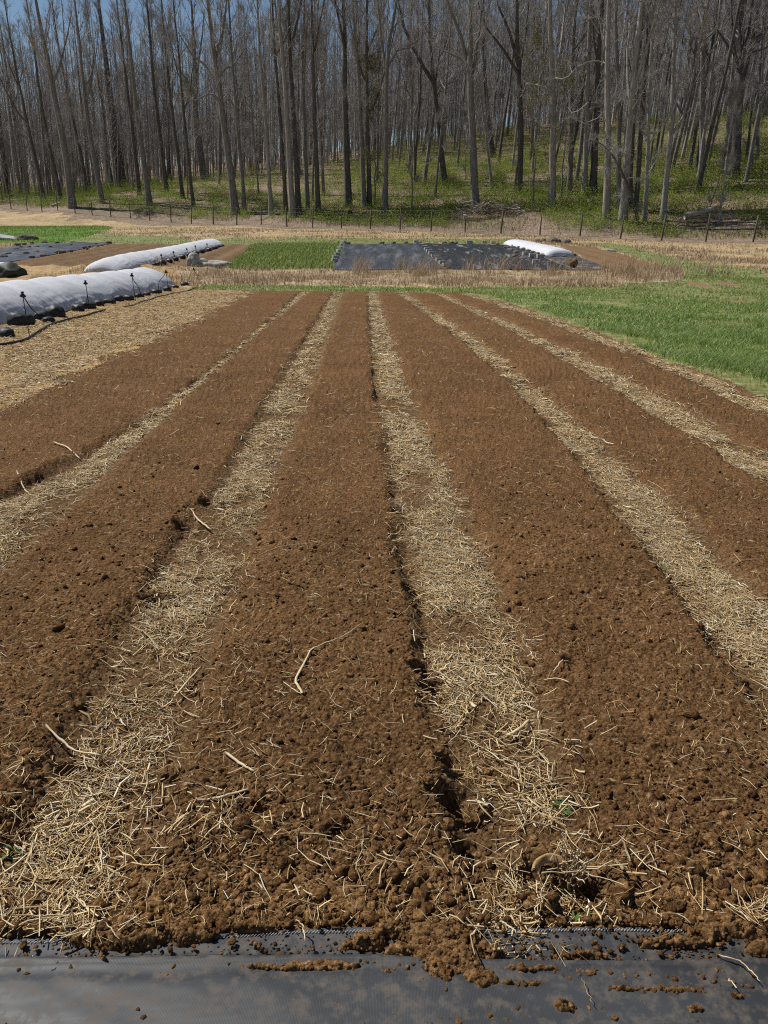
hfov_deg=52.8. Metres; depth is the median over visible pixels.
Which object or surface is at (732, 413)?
soil bed
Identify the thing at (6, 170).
bare tree
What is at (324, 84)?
bare tree
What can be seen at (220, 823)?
straw
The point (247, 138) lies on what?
bare tree
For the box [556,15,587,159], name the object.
bare tree
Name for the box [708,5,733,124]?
bare tree
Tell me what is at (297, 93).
bare tree
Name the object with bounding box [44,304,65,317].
sandbag
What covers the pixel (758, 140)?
bare tree
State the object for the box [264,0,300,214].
bare tree
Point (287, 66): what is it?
bare tree
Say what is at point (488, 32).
bare tree
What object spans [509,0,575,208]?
bare tree
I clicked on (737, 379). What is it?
grass field
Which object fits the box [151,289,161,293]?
sandbag
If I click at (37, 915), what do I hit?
dry stalk
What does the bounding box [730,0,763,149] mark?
bare tree
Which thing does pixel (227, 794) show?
dry stalk
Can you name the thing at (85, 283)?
sprinkler stake
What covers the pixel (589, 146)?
bare tree
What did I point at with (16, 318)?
sandbag
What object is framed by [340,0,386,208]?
bare tree
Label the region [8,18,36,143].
bare tree
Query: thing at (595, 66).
bare tree
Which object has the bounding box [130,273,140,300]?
sprinkler stake
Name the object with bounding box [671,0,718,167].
bare tree
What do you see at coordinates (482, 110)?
bare tree
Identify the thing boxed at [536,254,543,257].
concrete block
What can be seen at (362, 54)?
bare tree
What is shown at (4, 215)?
meadow
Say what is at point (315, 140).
bare tree
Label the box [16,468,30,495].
dry stalk
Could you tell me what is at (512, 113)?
bare tree
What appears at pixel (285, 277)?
dry grass
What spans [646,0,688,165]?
bare tree
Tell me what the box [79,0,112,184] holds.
bare tree
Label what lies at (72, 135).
bare tree
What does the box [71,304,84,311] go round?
sandbag
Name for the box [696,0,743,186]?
bare tree
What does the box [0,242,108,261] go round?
ground cover sheet
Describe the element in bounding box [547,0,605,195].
bare tree
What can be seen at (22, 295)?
sprinkler stake
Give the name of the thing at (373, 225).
dry weeds
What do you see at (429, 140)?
bare tree
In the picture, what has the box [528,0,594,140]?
bare tree
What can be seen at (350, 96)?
bare tree
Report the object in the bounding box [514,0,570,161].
bare tree
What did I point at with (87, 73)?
bare tree
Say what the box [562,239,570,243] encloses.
stone
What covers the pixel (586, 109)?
bare tree
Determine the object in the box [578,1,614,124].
bare tree
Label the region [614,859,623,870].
dry stalk
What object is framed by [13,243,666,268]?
soil plot
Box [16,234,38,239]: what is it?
stone
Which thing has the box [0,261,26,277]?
folded cover
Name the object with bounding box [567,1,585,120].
bare tree
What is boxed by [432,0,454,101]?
bare tree
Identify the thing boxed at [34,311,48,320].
sandbag
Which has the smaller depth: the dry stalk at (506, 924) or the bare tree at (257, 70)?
the dry stalk at (506, 924)
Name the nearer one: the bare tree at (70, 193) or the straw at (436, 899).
the straw at (436, 899)
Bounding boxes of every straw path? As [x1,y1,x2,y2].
[0,291,312,574]
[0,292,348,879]
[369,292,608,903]
[395,292,767,714]
[432,293,767,485]
[458,293,767,417]
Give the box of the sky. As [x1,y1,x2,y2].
[0,0,767,168]
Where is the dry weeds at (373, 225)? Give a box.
[40,149,767,240]
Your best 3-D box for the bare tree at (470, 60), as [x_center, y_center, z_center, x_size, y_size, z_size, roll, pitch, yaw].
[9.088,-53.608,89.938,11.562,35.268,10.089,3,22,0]
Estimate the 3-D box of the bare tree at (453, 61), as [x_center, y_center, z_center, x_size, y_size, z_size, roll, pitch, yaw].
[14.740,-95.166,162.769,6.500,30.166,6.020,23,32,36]
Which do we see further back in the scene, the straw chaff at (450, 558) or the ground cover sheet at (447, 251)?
the ground cover sheet at (447, 251)
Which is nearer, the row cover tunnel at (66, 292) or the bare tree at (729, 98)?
the row cover tunnel at (66, 292)
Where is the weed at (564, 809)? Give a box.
[550,797,573,814]
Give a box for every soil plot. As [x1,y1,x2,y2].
[0,243,598,271]
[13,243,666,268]
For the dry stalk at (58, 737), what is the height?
0.049 m
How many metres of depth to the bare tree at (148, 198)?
118.42 m
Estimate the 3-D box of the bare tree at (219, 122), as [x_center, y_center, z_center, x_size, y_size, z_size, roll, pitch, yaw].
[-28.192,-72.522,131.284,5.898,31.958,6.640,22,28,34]
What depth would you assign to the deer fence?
90.89 m
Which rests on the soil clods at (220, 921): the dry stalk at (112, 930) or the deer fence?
the dry stalk at (112, 930)
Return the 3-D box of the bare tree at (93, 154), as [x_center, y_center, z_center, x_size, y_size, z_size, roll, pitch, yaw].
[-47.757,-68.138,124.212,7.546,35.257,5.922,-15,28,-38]
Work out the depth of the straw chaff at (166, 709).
3.45 m
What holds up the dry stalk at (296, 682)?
on the soil bed at (351, 371)
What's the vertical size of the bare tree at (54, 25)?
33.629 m
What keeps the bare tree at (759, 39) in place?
on the forest floor at (35, 209)
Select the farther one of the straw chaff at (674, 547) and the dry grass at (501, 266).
the dry grass at (501, 266)
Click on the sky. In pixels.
(18, 5)
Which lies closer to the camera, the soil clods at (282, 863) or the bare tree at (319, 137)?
the soil clods at (282, 863)
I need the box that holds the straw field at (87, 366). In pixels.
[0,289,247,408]
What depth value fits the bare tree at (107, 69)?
149.55 m
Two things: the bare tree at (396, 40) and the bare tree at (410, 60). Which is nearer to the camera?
the bare tree at (410, 60)
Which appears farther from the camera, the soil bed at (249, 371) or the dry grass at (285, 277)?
the dry grass at (285, 277)
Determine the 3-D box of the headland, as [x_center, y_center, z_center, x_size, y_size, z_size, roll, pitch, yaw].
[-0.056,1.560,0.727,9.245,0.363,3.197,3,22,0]
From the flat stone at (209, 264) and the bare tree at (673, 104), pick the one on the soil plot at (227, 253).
the flat stone at (209, 264)
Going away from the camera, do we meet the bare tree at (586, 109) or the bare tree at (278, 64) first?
the bare tree at (586, 109)
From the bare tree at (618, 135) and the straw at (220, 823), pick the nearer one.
the straw at (220, 823)
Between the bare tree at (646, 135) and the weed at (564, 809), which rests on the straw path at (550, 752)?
the weed at (564, 809)
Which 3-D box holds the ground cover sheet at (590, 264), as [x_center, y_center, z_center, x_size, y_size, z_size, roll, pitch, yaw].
[11.073,-16.020,48.529,2.496,0.280,18.045,2,22,-2]
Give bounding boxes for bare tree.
[0,0,46,202]
[0,10,26,189]
[0,56,18,196]
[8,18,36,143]
[12,0,62,202]
[15,0,76,208]
[35,42,66,194]
[47,0,96,194]
[57,0,104,202]
[60,85,84,193]
[71,0,113,167]
[71,92,80,183]
[74,23,111,150]
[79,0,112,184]
[83,0,127,186]
[95,2,154,142]
[96,0,149,195]
[105,25,139,188]
[106,40,125,172]
[109,0,154,205]
[131,0,171,193]
[140,1,170,180]
[145,0,195,198]
[148,0,202,134]
[154,0,207,207]
[155,22,174,180]
[156,16,186,177]
[170,0,212,178]
[177,0,246,214]
[195,0,230,184]
[200,0,242,178]
[204,50,214,136]
[205,0,261,211]
[211,11,256,178]
[219,0,261,175]
[234,0,265,193]
[234,0,289,215]
[237,40,259,171]
[239,0,311,217]
[243,121,253,181]
[249,40,272,163]
[250,23,259,154]
[257,16,273,129]
[258,6,292,146]
[263,0,325,214]
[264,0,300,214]
[268,0,322,209]
[272,15,300,132]
[275,7,298,170]
[279,0,311,172]
[286,48,300,165]
[294,0,336,213]
[296,1,339,199]
[297,1,333,164]
[302,0,340,195]
[305,0,333,164]
[319,0,337,159]
[320,0,360,206]
[329,0,373,142]
[338,0,389,119]
[338,0,409,205]
[338,7,355,157]
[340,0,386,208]
[351,2,378,165]
[352,2,386,150]
[355,0,395,183]
[363,95,372,146]
[367,0,439,213]
[371,2,394,148]
[381,0,409,159]
[384,1,435,169]
[390,0,419,166]
[391,0,402,88]
[391,0,451,184]
[396,37,423,207]
[407,0,428,176]
[409,0,435,181]
[415,0,465,196]
[418,0,479,185]
[418,0,516,209]
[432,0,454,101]
[438,0,475,177]
[450,5,463,135]
[452,1,492,163]
[456,0,500,188]
[456,5,479,146]
[458,104,477,177]
[472,0,504,158]
[474,0,540,193]
[479,0,493,129]
[481,0,501,129]
[486,0,519,150]
[494,4,514,123]
[495,0,530,162]
[503,1,539,144]
[509,0,546,167]
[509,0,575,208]
[510,42,535,188]
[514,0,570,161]
[519,0,566,172]
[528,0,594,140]
[544,0,566,122]
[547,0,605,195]
[550,0,649,220]
[555,0,585,122]
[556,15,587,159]
[559,0,631,180]
[564,6,613,185]
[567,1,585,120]
[573,9,625,153]
[574,0,604,195]
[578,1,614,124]
[581,0,611,156]
[581,0,630,193]
[585,2,614,141]
[585,125,657,223]
[588,0,623,155]
[589,8,611,161]
[600,0,645,207]
[600,11,620,118]
[615,0,661,206]
[617,0,665,221]
[618,0,664,98]
[621,0,687,222]
[621,20,644,153]
[626,1,664,173]
[626,4,664,87]
[634,0,678,206]
[636,0,678,122]
[643,0,715,220]
[644,0,742,168]
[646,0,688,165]
[649,0,691,177]
[650,0,671,119]
[659,0,696,151]
[668,0,702,108]
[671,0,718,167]
[676,1,722,147]
[677,0,722,168]
[678,0,736,171]
[680,0,767,179]
[680,2,716,160]
[688,0,723,172]
[688,0,727,142]
[696,0,729,178]
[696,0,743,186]
[698,106,744,206]
[699,1,734,125]
[707,2,738,166]
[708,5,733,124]
[712,2,767,139]
[714,73,751,224]
[716,0,751,159]
[720,0,765,175]
[722,1,754,117]
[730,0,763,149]
[740,0,767,181]
[741,71,765,158]
[742,3,766,116]
[742,77,767,168]
[744,1,767,93]
[746,0,767,159]
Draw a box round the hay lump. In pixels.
[567,258,577,267]
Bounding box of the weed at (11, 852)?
[2,843,23,859]
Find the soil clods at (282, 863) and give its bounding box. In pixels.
[0,453,767,924]
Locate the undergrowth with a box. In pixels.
[0,98,767,237]
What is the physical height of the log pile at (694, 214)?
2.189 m
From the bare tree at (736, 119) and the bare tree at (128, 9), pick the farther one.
the bare tree at (128, 9)
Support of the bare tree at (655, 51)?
on the forest floor at (137, 219)
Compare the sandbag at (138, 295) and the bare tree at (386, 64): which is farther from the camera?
the bare tree at (386, 64)
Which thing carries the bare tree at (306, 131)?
on the forest floor at (137, 219)
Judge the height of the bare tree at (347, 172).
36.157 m
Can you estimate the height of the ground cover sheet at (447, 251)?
0.579 m
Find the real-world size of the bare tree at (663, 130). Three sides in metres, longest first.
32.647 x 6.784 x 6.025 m
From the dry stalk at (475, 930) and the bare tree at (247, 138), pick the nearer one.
the dry stalk at (475, 930)
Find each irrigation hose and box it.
[0,309,105,345]
[123,287,196,306]
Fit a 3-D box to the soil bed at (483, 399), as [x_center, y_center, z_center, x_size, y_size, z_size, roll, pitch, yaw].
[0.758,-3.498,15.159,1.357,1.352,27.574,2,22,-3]
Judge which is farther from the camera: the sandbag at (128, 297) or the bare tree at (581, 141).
the bare tree at (581, 141)
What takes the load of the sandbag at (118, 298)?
on the straw field at (87, 366)
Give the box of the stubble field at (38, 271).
[0,264,182,288]
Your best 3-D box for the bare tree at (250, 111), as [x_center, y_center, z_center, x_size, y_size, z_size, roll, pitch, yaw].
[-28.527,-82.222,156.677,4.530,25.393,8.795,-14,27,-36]
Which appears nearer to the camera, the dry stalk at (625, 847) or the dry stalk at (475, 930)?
the dry stalk at (475, 930)
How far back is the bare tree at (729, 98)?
99.47 m
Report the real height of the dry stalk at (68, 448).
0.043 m
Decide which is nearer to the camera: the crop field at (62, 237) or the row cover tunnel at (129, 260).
the row cover tunnel at (129, 260)
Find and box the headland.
[0,854,767,1012]
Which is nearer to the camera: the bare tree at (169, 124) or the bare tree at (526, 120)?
the bare tree at (526, 120)
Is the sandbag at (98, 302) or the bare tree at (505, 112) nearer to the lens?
the sandbag at (98, 302)
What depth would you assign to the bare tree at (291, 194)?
100.90 m
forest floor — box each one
[0,116,767,216]
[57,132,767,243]
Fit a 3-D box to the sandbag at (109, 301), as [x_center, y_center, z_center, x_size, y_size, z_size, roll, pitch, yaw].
[-7.734,-5.930,21.764,0.367,0.168,0.272,1,22,-4]
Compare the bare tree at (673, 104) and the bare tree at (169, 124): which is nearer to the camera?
the bare tree at (673, 104)
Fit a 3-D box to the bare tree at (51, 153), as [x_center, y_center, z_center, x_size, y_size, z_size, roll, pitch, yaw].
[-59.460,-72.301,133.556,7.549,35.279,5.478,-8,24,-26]
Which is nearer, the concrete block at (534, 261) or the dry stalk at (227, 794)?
the dry stalk at (227, 794)
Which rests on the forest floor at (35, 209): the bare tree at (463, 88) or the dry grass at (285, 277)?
the bare tree at (463, 88)
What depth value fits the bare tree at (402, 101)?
124.38 m
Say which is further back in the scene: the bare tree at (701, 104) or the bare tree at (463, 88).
the bare tree at (463, 88)
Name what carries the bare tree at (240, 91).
on the forest floor at (35, 209)
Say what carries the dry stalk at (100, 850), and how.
on the straw at (220, 823)
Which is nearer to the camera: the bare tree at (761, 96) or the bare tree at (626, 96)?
the bare tree at (761, 96)
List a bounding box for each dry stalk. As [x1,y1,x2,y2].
[3,915,71,936]
[10,913,71,916]
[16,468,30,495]
[43,723,101,755]
[53,441,80,459]
[70,886,98,916]
[97,832,102,871]
[100,756,139,759]
[103,921,119,939]
[107,692,163,707]
[173,667,200,696]
[191,509,210,529]
[196,788,247,800]
[224,751,254,771]
[294,624,359,693]
[296,919,305,941]
[471,903,487,935]
[501,921,515,932]
[505,719,529,736]
[553,659,568,671]
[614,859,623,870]
[621,839,630,861]
[718,954,759,980]
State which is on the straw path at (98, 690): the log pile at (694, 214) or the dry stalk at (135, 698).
the dry stalk at (135, 698)
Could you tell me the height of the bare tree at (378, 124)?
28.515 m
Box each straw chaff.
[0,345,242,570]
[1,342,322,936]
[371,344,575,951]
[472,349,767,713]
[547,347,767,478]
[620,346,767,412]
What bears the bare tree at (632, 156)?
on the forest floor at (137, 219)
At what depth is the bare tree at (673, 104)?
78.44 m
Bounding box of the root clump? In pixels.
[531,840,627,889]
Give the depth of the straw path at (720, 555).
4.66 m
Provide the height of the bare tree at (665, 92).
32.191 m
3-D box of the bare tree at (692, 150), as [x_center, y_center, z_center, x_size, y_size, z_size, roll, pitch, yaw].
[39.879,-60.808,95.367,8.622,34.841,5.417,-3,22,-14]
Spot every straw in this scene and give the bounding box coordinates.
[0,295,767,942]
[0,491,767,954]
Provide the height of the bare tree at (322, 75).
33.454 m
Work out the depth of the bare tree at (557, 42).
172.15 m
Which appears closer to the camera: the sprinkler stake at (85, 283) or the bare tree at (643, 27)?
the sprinkler stake at (85, 283)
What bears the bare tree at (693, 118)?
on the forest floor at (137, 219)
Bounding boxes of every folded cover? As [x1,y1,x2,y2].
[0,234,17,239]
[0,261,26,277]
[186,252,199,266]
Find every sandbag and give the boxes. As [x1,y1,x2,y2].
[0,327,14,336]
[6,312,35,325]
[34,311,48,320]
[42,316,54,322]
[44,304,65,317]
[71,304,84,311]
[80,301,96,308]
[94,299,103,305]
[103,298,115,303]
[114,295,123,301]
[123,295,133,300]
[134,293,144,296]
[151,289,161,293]
[163,286,171,291]
[180,282,188,285]
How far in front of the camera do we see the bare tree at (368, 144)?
101.13 m
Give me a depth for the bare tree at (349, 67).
166.71 m
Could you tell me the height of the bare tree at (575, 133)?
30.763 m
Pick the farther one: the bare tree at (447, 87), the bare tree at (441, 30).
the bare tree at (441, 30)
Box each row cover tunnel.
[0,267,174,323]
[84,239,224,271]
[504,239,573,256]
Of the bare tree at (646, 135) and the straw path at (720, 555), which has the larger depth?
the bare tree at (646, 135)
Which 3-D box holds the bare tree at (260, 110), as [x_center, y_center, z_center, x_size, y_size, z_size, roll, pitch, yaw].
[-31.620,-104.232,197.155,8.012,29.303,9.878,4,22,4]
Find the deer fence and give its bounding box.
[6,195,759,241]
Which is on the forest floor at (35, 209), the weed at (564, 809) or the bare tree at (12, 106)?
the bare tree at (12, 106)
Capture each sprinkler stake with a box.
[20,291,38,335]
[83,280,89,308]
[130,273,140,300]
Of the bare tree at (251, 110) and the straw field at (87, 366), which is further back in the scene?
the bare tree at (251, 110)
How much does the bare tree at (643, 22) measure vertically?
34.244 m
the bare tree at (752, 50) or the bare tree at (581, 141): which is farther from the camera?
the bare tree at (752, 50)
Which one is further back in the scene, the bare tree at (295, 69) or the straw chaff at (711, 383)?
the bare tree at (295, 69)
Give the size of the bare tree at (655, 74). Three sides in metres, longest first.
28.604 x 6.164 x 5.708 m
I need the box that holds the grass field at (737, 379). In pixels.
[473,293,767,398]
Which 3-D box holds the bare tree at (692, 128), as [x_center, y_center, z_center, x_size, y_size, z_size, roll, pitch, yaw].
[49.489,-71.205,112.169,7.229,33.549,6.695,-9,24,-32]
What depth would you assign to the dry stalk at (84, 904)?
2.01 m
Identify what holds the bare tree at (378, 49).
on the forest floor at (35, 209)
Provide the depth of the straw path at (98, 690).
3.18 m
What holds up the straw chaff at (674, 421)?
on the straw path at (740, 442)
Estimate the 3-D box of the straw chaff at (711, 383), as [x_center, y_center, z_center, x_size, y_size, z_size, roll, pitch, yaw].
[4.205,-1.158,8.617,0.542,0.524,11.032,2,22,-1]
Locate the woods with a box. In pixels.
[0,0,767,199]
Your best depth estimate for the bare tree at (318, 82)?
154.06 m
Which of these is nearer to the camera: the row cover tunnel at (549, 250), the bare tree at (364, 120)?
the row cover tunnel at (549, 250)
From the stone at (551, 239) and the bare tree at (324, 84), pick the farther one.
the bare tree at (324, 84)
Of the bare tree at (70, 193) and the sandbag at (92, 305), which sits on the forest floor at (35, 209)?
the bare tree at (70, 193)
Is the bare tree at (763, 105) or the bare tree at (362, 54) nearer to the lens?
the bare tree at (763, 105)
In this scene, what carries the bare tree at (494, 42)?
on the forest floor at (35, 209)
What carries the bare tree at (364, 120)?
on the forest floor at (35, 209)
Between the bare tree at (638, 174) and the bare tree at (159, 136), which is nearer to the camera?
the bare tree at (638, 174)
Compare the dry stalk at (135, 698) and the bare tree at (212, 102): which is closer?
the dry stalk at (135, 698)
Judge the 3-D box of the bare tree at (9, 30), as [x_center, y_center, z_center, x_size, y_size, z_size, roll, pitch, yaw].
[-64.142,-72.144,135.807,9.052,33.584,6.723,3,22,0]
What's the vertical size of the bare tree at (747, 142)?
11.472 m
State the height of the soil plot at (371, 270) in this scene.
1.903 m
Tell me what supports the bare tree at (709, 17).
on the forest floor at (137, 219)
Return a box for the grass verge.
[61,234,767,297]
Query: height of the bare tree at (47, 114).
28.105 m
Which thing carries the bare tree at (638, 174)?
on the forest floor at (137, 219)
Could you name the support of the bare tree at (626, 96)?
on the forest floor at (35, 209)
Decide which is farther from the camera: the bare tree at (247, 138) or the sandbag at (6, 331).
the bare tree at (247, 138)
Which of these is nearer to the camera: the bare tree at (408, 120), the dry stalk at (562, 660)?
the dry stalk at (562, 660)
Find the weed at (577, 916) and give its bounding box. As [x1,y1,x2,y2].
[568,911,579,924]
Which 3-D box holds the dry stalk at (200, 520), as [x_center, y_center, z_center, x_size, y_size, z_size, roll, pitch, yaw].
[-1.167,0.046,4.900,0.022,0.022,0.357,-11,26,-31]
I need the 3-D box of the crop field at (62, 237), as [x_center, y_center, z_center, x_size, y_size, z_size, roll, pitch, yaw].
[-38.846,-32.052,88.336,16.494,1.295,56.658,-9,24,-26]
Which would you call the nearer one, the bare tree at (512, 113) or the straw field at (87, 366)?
the straw field at (87, 366)
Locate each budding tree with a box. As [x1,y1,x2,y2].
[176,68,201,197]
[357,45,397,208]
[513,5,559,204]
[547,46,598,196]
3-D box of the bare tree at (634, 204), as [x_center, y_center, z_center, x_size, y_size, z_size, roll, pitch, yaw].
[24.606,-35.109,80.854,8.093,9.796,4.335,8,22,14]
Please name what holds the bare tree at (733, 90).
on the forest floor at (137, 219)
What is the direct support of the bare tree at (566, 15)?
on the forest floor at (35, 209)
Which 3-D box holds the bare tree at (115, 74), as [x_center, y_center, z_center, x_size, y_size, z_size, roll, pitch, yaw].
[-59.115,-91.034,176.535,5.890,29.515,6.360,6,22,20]
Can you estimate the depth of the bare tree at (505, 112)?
124.72 m
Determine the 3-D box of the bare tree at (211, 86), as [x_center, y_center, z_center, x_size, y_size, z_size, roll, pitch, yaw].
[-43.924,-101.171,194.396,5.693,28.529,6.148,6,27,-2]
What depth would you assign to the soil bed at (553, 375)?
6.77 m
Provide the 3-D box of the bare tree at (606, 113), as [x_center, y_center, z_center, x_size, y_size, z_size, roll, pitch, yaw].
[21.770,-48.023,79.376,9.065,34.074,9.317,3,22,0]
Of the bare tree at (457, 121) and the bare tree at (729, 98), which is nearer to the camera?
the bare tree at (729, 98)
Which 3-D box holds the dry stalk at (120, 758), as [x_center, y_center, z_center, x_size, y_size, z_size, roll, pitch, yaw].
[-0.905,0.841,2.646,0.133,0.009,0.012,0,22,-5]
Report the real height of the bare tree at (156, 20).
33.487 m
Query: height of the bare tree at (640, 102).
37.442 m
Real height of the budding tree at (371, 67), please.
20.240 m
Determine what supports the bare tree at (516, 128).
on the forest floor at (137, 219)
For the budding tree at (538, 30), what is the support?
on the forest floor at (137, 219)
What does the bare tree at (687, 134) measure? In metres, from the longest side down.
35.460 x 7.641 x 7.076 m
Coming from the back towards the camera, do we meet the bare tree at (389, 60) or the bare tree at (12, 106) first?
the bare tree at (389, 60)
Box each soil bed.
[0,290,301,492]
[0,291,333,838]
[142,291,460,869]
[378,292,767,887]
[407,292,767,589]
[439,292,767,451]
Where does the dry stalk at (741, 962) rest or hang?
on the ground cover sheet at (211, 986)
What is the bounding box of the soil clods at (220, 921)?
[0,415,767,1023]
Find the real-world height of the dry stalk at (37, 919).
0.033 m
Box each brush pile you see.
[448,199,542,216]
[747,224,767,235]
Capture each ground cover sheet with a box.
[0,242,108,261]
[0,927,767,1023]
[332,243,442,269]
[422,243,571,269]
[534,252,610,269]
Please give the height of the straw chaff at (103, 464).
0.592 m
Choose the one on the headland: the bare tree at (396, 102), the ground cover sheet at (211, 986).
the ground cover sheet at (211, 986)
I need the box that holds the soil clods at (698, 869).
[20,787,749,911]
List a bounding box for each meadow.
[0,209,74,220]
[0,217,767,289]
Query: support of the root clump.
on the soil bed at (483, 399)
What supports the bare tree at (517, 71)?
on the forest floor at (137, 219)
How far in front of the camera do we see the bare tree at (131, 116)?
127.44 m
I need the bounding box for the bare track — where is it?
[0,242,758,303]
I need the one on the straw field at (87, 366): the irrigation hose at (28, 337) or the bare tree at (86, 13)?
the irrigation hose at (28, 337)
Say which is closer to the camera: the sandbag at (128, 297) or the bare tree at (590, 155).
the sandbag at (128, 297)
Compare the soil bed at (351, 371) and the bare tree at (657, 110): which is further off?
the bare tree at (657, 110)
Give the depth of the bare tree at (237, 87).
133.68 m
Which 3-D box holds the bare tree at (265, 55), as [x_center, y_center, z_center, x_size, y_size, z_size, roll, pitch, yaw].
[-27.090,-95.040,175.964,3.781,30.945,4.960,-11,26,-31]
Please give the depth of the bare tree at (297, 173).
101.47 m
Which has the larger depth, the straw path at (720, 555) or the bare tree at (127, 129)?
the bare tree at (127, 129)
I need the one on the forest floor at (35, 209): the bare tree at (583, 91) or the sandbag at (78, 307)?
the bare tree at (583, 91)
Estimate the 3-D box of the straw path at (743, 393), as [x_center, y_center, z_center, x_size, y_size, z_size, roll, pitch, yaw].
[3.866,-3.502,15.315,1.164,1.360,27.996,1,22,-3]
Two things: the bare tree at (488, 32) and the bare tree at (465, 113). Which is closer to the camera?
the bare tree at (465, 113)
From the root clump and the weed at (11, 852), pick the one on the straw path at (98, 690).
the weed at (11, 852)
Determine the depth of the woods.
151.46 m
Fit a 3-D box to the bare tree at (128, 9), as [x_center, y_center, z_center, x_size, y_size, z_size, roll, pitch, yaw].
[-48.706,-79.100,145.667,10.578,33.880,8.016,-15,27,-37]
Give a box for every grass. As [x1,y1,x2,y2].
[23,259,684,285]
[335,248,734,276]
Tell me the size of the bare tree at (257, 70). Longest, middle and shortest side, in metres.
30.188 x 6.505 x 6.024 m
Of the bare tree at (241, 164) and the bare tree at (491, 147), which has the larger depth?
the bare tree at (491, 147)
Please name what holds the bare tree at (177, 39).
on the forest floor at (35, 209)
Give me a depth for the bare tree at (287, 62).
137.36 m
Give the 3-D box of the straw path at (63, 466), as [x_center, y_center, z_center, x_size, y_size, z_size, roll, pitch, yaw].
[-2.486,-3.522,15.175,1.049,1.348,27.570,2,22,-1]
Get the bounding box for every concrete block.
[532,259,540,263]
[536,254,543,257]
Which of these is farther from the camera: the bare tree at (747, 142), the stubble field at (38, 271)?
the bare tree at (747, 142)
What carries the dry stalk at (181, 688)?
on the straw path at (98, 690)
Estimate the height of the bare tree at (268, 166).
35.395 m
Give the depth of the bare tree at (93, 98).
157.46 m
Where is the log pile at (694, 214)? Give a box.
[674,206,735,226]
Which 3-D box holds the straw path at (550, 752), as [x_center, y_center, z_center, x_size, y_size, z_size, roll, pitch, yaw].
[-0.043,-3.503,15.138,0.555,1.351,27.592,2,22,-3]
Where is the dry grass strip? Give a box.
[176,265,684,286]
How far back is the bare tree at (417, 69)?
116.42 m
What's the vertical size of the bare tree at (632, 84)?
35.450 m
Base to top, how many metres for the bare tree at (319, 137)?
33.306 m
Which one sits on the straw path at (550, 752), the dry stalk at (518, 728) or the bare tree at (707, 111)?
the dry stalk at (518, 728)
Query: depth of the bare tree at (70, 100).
135.74 m
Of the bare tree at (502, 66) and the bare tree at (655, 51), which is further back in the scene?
the bare tree at (502, 66)
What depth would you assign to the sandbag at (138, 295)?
24.38 m
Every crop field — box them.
[0,226,112,243]
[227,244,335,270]
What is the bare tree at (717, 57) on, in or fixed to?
on the forest floor at (35, 209)
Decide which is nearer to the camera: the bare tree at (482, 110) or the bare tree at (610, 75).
the bare tree at (482, 110)
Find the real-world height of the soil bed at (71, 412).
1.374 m
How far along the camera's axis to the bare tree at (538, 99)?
108.94 m
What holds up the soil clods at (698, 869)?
on the soil bed at (351, 371)
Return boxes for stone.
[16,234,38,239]
[198,262,222,267]
[208,260,231,265]
[546,237,557,242]
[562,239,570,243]

